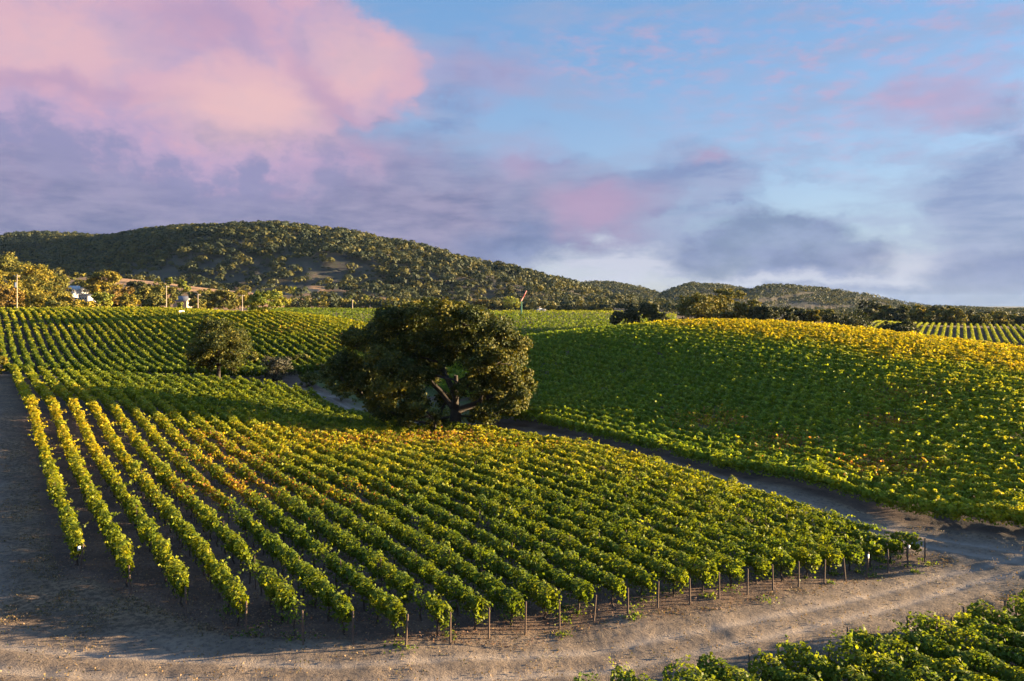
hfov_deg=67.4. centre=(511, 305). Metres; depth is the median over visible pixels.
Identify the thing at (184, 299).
barn
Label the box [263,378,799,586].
vine row
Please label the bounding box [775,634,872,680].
vine row
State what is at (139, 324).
vine row
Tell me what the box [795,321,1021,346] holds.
vine row
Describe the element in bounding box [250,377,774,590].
vine row
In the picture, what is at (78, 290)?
house
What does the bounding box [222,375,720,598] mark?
vine row
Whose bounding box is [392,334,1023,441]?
vine row
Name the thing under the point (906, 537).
vine row
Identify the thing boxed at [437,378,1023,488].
vine row
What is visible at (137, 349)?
vine row
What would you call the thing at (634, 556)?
vine row
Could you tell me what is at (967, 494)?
vine row
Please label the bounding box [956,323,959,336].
vine row
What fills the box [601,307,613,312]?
tree
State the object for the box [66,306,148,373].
vine row
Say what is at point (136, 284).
tree
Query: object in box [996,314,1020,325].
tree
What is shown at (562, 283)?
hill woodland
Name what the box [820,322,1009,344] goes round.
vine row
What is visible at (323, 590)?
vine row
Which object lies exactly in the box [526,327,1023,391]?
vine row
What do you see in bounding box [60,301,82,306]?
tree
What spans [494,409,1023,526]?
vine row
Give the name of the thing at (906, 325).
tree
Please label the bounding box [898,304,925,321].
tree
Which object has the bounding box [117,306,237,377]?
vine row
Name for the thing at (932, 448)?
vine row
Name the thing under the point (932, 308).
tree
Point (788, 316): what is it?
tree
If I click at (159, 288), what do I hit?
tree
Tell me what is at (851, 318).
tree
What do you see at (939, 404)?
vine row
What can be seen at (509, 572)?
vine row
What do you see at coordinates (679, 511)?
vine row
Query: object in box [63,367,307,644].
vine row
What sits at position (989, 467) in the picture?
vine row
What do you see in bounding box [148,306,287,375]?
vine row
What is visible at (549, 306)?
tree
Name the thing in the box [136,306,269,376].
vine row
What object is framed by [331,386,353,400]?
shrub
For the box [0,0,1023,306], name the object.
sky
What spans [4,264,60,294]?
tree
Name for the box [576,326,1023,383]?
vine row
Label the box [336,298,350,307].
tree
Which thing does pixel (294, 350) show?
vine row
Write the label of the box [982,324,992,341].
vine row
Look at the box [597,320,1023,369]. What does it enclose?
vine row
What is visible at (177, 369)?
vine row
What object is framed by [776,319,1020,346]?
vine row
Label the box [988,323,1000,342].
vine row
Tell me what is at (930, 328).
vine row
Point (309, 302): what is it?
tree
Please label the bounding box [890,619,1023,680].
vine row
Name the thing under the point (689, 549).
vine row
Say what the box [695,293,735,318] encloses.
tree
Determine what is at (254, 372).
vine row
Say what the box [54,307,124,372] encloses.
vine row
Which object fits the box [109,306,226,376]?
vine row
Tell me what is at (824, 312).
tree
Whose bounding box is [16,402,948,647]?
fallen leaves
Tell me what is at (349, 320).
vine row
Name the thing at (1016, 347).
vine row
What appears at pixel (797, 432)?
vine row
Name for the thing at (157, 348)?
vine row
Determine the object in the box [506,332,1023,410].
vine row
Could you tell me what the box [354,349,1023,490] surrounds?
vine row
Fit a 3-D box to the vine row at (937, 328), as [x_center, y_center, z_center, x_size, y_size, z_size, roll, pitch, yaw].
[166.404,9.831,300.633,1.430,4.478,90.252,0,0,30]
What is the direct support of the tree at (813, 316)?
on the dry grass ground at (24, 471)
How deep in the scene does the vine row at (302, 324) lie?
206.34 m
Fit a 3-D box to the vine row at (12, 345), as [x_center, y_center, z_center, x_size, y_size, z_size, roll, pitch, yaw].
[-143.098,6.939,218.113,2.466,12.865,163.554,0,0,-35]
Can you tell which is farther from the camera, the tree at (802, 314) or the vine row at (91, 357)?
the tree at (802, 314)
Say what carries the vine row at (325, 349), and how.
on the vineyard soil
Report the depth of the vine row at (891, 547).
62.87 m
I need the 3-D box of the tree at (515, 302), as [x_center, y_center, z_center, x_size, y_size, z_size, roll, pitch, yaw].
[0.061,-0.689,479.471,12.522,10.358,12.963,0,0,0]
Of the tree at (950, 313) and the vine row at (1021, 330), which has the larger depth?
the tree at (950, 313)
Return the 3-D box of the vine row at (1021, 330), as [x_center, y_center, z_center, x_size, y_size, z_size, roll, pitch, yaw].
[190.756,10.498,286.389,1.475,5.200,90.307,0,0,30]
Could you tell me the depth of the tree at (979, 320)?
394.14 m
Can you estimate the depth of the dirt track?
38.13 m
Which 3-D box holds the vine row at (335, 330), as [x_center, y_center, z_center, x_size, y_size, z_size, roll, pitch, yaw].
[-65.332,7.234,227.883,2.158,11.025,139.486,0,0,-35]
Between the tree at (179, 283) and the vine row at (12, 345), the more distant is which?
the tree at (179, 283)
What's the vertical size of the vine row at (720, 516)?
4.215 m
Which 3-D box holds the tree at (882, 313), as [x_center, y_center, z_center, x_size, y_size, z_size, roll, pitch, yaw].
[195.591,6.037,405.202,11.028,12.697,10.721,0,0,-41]
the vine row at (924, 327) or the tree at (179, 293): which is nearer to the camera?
the vine row at (924, 327)
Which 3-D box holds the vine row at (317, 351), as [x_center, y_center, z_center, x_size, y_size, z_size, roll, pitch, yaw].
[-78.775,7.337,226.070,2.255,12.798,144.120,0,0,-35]
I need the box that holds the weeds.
[207,549,936,656]
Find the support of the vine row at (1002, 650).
on the vineyard soil
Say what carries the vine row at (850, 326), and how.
on the vineyard soil
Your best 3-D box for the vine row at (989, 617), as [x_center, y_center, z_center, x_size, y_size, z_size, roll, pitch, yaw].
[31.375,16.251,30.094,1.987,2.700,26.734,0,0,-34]
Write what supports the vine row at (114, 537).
on the vineyard soil
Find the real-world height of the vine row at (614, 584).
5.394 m
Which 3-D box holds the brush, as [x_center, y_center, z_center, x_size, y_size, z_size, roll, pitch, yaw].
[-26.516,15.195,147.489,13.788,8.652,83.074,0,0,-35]
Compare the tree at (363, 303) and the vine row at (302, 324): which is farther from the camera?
the tree at (363, 303)
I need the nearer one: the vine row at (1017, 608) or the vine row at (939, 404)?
the vine row at (1017, 608)
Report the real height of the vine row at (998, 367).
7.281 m
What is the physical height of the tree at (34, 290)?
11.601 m
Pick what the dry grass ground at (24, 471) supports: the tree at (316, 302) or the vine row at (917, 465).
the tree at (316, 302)
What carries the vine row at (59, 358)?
on the vineyard soil
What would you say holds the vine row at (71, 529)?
on the vineyard soil
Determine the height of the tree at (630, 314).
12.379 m
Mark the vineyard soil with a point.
(102, 565)
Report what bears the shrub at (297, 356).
on the vineyard soil
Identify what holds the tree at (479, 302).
on the hills
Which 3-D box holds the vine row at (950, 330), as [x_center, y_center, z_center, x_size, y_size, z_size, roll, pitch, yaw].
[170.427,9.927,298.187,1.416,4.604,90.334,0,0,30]
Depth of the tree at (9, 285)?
361.03 m
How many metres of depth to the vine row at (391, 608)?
51.70 m
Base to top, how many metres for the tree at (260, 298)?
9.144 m
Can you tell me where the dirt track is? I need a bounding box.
[0,314,1023,680]
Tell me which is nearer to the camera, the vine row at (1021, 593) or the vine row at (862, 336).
the vine row at (1021, 593)
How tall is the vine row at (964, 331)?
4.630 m
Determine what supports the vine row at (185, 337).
on the vineyard soil
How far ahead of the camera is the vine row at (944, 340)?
140.01 m
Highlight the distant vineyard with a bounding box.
[247,307,676,334]
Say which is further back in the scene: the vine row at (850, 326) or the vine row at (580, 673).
the vine row at (850, 326)
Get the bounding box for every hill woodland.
[0,220,633,303]
[492,260,1023,321]
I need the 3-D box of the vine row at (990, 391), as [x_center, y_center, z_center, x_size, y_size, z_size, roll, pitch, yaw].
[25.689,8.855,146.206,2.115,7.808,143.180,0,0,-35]
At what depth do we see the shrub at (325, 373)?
159.44 m
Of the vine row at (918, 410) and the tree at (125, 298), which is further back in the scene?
the tree at (125, 298)
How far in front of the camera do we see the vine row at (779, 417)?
95.44 m
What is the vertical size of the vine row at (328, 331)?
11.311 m
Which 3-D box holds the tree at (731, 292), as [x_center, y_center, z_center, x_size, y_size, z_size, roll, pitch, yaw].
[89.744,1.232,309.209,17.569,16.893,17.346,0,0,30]
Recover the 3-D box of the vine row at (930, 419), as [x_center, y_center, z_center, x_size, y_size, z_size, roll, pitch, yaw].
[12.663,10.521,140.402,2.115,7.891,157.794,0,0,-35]
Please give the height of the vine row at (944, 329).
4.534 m
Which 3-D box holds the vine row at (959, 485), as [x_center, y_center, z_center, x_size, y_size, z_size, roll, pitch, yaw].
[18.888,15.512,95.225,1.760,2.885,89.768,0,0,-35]
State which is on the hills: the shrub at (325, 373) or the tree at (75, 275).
the tree at (75, 275)
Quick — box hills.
[0,228,1023,325]
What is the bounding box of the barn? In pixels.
[173,296,190,307]
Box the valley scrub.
[69,282,736,312]
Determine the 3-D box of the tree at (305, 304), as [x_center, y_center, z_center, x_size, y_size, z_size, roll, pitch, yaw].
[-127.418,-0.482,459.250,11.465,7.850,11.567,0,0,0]
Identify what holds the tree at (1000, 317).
on the dry grass ground at (24, 471)
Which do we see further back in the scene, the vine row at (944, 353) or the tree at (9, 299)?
the tree at (9, 299)
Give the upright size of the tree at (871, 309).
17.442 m
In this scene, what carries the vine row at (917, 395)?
on the vineyard soil
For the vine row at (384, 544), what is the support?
on the vineyard soil
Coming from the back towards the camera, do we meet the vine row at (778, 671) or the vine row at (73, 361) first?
the vine row at (73, 361)
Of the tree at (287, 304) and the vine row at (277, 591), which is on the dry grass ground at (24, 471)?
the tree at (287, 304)
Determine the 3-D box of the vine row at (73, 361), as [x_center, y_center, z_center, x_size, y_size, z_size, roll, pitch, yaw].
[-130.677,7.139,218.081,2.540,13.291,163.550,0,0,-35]
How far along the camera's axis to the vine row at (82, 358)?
190.84 m
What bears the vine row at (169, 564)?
on the vineyard soil
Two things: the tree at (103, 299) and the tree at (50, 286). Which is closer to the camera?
the tree at (103, 299)
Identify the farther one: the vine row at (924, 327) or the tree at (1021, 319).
the tree at (1021, 319)
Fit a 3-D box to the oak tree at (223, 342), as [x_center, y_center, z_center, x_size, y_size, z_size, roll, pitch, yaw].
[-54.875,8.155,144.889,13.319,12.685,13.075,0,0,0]
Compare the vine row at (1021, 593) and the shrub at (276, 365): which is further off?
the shrub at (276, 365)
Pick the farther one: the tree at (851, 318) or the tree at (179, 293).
the tree at (179, 293)
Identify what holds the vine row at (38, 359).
on the vineyard soil
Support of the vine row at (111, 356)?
on the vineyard soil
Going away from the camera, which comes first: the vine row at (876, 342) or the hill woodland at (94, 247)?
the vine row at (876, 342)
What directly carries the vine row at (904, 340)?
on the vineyard soil
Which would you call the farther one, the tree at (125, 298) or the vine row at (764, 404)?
the tree at (125, 298)
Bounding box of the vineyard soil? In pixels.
[0,313,1023,680]
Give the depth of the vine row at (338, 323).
219.61 m
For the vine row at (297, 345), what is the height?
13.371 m
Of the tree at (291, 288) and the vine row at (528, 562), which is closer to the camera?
the vine row at (528, 562)
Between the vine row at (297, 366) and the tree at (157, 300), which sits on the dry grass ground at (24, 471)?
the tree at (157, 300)
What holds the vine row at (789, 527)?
on the vineyard soil
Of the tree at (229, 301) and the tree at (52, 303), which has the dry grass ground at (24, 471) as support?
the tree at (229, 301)
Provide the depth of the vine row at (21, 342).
196.20 m
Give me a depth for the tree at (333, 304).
468.82 m
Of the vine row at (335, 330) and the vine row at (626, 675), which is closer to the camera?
the vine row at (626, 675)
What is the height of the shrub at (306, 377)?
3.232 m
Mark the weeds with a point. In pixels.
(632, 614)
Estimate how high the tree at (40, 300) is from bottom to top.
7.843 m
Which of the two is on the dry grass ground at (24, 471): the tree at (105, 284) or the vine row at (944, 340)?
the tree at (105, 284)
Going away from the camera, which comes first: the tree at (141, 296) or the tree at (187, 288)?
the tree at (141, 296)
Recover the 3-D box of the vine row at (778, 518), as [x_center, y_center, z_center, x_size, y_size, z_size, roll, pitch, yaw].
[-0.582,16.269,88.328,2.707,4.184,90.241,0,0,-35]
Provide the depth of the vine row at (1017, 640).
37.55 m
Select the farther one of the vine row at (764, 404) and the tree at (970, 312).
the tree at (970, 312)
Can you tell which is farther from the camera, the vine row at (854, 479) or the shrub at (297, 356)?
the shrub at (297, 356)
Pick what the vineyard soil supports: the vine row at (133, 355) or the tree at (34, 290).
the vine row at (133, 355)
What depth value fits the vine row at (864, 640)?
34.77 m
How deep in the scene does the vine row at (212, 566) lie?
52.94 m
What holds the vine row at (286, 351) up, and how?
on the vineyard soil
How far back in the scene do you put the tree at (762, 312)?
287.24 m
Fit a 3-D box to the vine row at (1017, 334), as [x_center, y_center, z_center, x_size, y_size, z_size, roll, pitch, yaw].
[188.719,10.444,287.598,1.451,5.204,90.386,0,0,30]
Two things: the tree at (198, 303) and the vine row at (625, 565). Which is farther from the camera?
the tree at (198, 303)
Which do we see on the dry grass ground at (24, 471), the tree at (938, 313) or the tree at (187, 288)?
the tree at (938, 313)
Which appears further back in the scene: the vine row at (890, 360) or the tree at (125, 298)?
the tree at (125, 298)
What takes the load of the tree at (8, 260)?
on the dry grass ground at (24, 471)
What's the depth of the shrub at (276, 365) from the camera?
152.05 m
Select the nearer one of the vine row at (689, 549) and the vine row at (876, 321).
the vine row at (689, 549)
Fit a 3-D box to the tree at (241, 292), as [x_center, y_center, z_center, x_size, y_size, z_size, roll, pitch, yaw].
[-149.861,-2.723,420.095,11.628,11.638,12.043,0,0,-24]
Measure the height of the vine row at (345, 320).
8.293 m
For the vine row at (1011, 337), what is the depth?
278.15 m
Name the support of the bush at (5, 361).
on the dry grass ground at (24, 471)
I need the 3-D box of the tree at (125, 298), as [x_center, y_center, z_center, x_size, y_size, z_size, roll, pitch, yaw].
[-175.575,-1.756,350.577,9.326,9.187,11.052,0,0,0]
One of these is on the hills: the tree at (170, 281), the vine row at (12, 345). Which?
the tree at (170, 281)
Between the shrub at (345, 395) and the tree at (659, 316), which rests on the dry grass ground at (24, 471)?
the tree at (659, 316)
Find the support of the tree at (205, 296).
on the dry grass ground at (24, 471)
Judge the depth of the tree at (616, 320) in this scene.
298.51 m
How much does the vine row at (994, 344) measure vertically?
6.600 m
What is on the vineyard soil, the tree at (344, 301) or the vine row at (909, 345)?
the vine row at (909, 345)
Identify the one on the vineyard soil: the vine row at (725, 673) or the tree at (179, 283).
the vine row at (725, 673)
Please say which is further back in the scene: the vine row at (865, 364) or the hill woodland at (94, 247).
the hill woodland at (94, 247)
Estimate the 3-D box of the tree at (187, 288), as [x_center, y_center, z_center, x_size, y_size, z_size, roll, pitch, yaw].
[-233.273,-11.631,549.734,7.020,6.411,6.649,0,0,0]
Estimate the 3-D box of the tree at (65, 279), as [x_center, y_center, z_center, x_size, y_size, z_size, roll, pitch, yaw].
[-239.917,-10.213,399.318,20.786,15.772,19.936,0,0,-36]
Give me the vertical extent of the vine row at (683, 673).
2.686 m
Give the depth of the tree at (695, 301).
286.13 m
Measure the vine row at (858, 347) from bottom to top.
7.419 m
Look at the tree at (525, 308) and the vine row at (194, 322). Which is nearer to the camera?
the vine row at (194, 322)
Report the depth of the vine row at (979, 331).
285.97 m
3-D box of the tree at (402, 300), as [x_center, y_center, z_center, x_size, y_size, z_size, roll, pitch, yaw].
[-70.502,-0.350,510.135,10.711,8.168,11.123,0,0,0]
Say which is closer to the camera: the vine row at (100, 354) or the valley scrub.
the vine row at (100, 354)
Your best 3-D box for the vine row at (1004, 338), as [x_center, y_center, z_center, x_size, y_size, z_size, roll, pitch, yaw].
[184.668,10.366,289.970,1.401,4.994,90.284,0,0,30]
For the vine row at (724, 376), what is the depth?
110.07 m
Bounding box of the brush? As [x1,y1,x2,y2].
[272,354,484,425]
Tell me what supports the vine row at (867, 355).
on the vineyard soil
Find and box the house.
[66,286,89,297]
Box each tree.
[0,251,36,284]
[0,270,22,288]
[0,287,24,308]
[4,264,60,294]
[10,285,43,302]
[18,293,55,307]
[25,278,75,298]
[32,272,73,294]
[45,299,68,307]
[49,293,73,303]
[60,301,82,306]
[68,272,85,285]
[73,299,100,306]
[79,270,123,294]
[90,291,114,306]
[109,285,134,306]
[116,291,140,306]
[126,280,146,293]
[132,286,153,306]
[142,278,170,307]
[142,294,165,306]
[164,286,177,306]
[165,277,172,285]
[169,289,183,297]
[176,278,186,289]
[177,302,183,307]
[181,285,190,292]
[181,315,253,377]
[187,288,214,306]
[188,298,206,308]
[197,292,221,308]
[208,288,241,309]
[233,290,248,309]
[243,289,290,311]
[281,297,293,307]
[288,286,296,295]
[290,298,308,307]
[302,296,313,306]
[312,295,328,307]
[324,295,537,435]
[327,300,340,307]
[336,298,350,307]
[357,299,372,307]
[386,296,399,306]
[398,299,408,306]
[470,299,485,307]
[503,296,520,309]
[522,306,535,311]
[545,304,555,309]
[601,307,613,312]
[609,311,622,324]
[616,300,652,323]
[641,302,658,320]
[648,310,669,321]
[675,291,721,318]
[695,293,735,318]
[711,287,748,318]
[734,299,761,318]
[745,304,780,319]
[767,305,797,321]
[784,307,809,321]
[807,310,821,322]
[818,309,835,320]
[821,309,873,327]
[853,300,879,322]
[872,305,893,320]
[877,319,920,332]
[887,304,910,321]
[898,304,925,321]
[908,304,935,324]
[925,305,948,322]
[929,305,957,325]
[940,307,968,325]
[954,309,973,325]
[964,311,991,325]
[983,310,1014,325]
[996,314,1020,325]
[1008,315,1023,324]
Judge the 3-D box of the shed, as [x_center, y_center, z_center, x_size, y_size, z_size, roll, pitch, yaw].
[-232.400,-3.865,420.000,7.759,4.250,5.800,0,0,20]
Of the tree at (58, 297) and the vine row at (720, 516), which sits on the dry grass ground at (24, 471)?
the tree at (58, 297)
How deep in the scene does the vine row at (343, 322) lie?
219.64 m
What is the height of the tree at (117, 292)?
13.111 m
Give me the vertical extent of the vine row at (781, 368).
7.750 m
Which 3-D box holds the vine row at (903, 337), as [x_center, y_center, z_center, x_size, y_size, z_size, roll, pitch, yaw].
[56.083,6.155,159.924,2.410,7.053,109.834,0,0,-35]
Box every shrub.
[244,351,261,363]
[260,355,297,381]
[290,353,309,362]
[298,372,320,385]
[315,363,333,377]
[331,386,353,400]
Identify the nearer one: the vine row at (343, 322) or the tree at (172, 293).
the vine row at (343, 322)
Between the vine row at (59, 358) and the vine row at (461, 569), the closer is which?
the vine row at (461, 569)
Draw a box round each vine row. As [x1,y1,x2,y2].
[0,307,22,371]
[0,317,10,371]
[6,307,35,370]
[9,363,88,572]
[12,307,50,369]
[19,306,60,369]
[20,363,147,594]
[27,307,73,371]
[33,307,86,372]
[37,366,188,615]
[40,307,99,373]
[46,306,111,372]
[52,367,249,632]
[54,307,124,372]
[61,306,137,374]
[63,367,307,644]
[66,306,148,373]
[75,306,161,372]
[80,367,354,644]
[81,306,173,373]
[87,307,186,373]
[94,368,408,646]
[96,306,199,374]
[102,306,212,374]
[108,369,453,643]
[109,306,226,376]
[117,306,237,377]
[122,306,249,376]
[122,369,492,638]
[129,306,260,377]
[133,371,526,634]
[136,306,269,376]
[144,306,279,375]
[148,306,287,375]
[151,372,563,628]
[157,307,296,372]
[162,306,305,373]
[163,372,606,621]
[169,306,313,371]
[174,307,321,370]
[179,372,628,614]
[182,307,330,368]
[191,373,658,607]
[192,308,329,360]
[196,308,338,357]
[203,308,342,354]
[208,374,690,604]
[213,309,363,360]
[216,309,367,354]
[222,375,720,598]
[225,310,338,336]
[230,310,342,334]
[236,375,748,594]
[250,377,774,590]
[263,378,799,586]
[278,380,825,583]
[286,312,346,331]
[288,311,414,352]
[291,313,361,327]
[293,382,845,580]
[299,312,359,328]
[306,386,868,576]
[318,314,366,326]
[320,314,431,346]
[328,315,365,324]
[350,408,888,572]
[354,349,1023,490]
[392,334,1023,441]
[392,416,908,568]
[426,419,925,563]
[427,357,1023,468]
[431,347,1023,448]
[434,363,1023,473]
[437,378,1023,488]
[447,372,1023,478]
[454,359,1023,458]
[457,354,1023,455]
[472,396,1023,498]
[475,407,1023,512]
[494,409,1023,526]
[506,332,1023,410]
[506,337,1023,421]
[519,401,1023,505]
[523,330,1023,404]
[524,349,1023,438]
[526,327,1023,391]
[527,329,1023,401]
[528,334,1023,413]
[529,340,1023,428]
[530,328,1023,397]
[531,344,1023,435]
[559,326,1023,387]
[573,671,599,680]
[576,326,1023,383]
[595,324,1020,379]
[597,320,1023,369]
[600,324,1023,378]
[609,657,656,680]
[617,321,1023,372]
[617,322,1023,378]
[625,320,1022,364]
[643,319,1023,362]
[647,319,1023,360]
[656,318,1023,360]
[662,655,720,680]
[663,318,1023,355]
[687,317,1022,354]
[696,651,770,680]
[698,318,1023,351]
[699,317,1023,353]
[723,318,1023,348]
[735,318,1023,350]
[742,318,1011,346]
[747,648,822,680]
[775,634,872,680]
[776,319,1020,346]
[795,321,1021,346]
[800,321,1023,346]
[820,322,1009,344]
[823,629,976,680]
[847,624,1003,680]
[868,320,881,326]
[872,320,886,327]
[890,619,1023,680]
[905,610,1023,673]
[920,322,928,333]
[926,322,934,334]
[934,322,940,334]
[941,322,946,335]
[948,323,953,337]
[950,611,1023,662]
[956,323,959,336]
[958,600,1023,647]
[963,323,967,338]
[969,323,975,339]
[975,323,983,340]
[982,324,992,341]
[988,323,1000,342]
[995,324,1008,343]
[1001,324,1017,343]
[1004,593,1023,631]
[1008,324,1023,344]
[1014,324,1023,335]
[1014,589,1023,615]
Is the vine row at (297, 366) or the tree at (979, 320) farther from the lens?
the tree at (979, 320)
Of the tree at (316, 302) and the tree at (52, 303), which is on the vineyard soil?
the tree at (52, 303)
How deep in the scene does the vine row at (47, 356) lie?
193.42 m
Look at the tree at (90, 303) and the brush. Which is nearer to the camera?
the brush
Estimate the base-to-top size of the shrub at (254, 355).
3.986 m
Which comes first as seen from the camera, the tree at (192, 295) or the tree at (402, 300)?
the tree at (192, 295)
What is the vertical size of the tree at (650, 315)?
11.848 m
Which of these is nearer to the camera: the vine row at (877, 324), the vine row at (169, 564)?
the vine row at (169, 564)
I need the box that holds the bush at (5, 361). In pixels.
[0,349,8,373]
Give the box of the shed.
[78,294,95,301]
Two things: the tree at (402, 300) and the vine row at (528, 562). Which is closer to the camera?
the vine row at (528, 562)
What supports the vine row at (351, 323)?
on the vineyard soil
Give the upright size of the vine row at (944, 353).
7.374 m
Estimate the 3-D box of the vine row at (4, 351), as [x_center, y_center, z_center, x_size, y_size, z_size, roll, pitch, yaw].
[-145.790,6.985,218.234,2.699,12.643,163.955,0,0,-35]
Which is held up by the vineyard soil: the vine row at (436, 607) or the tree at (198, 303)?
the vine row at (436, 607)
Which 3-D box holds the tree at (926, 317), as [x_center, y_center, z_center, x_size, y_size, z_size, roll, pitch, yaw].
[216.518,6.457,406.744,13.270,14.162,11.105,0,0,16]
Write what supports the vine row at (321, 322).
on the vineyard soil
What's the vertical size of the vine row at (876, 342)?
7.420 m
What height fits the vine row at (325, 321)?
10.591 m
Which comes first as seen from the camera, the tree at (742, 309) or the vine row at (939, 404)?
the vine row at (939, 404)
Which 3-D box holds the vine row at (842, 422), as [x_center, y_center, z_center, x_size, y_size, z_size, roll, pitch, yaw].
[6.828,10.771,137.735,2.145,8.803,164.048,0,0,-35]
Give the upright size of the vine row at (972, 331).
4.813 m
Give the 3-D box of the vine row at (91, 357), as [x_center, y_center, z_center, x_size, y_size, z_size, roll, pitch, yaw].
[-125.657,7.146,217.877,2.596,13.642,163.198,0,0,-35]
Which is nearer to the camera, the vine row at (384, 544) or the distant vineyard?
the vine row at (384, 544)
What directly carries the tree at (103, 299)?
on the dry grass ground at (24, 471)
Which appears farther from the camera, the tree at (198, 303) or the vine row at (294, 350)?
the tree at (198, 303)
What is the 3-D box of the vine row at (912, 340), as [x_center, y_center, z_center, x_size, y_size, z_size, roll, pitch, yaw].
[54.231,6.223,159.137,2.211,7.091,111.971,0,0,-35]
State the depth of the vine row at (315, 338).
197.41 m
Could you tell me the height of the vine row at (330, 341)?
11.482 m
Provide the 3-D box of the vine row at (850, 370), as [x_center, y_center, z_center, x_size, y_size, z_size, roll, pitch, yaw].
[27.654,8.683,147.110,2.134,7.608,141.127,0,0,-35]
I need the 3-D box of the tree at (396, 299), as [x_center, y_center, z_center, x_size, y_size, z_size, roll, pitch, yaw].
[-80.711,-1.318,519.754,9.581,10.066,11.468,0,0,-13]
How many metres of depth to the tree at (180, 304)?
359.30 m
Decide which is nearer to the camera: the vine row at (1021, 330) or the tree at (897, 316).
the vine row at (1021, 330)
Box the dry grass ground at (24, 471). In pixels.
[0,289,1023,680]
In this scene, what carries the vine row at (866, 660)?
on the vineyard soil
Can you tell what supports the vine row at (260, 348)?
on the vineyard soil
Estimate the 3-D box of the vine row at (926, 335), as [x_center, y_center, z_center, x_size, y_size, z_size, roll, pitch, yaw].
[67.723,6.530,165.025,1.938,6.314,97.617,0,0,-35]
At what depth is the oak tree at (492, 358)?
101.89 m
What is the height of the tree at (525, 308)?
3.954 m

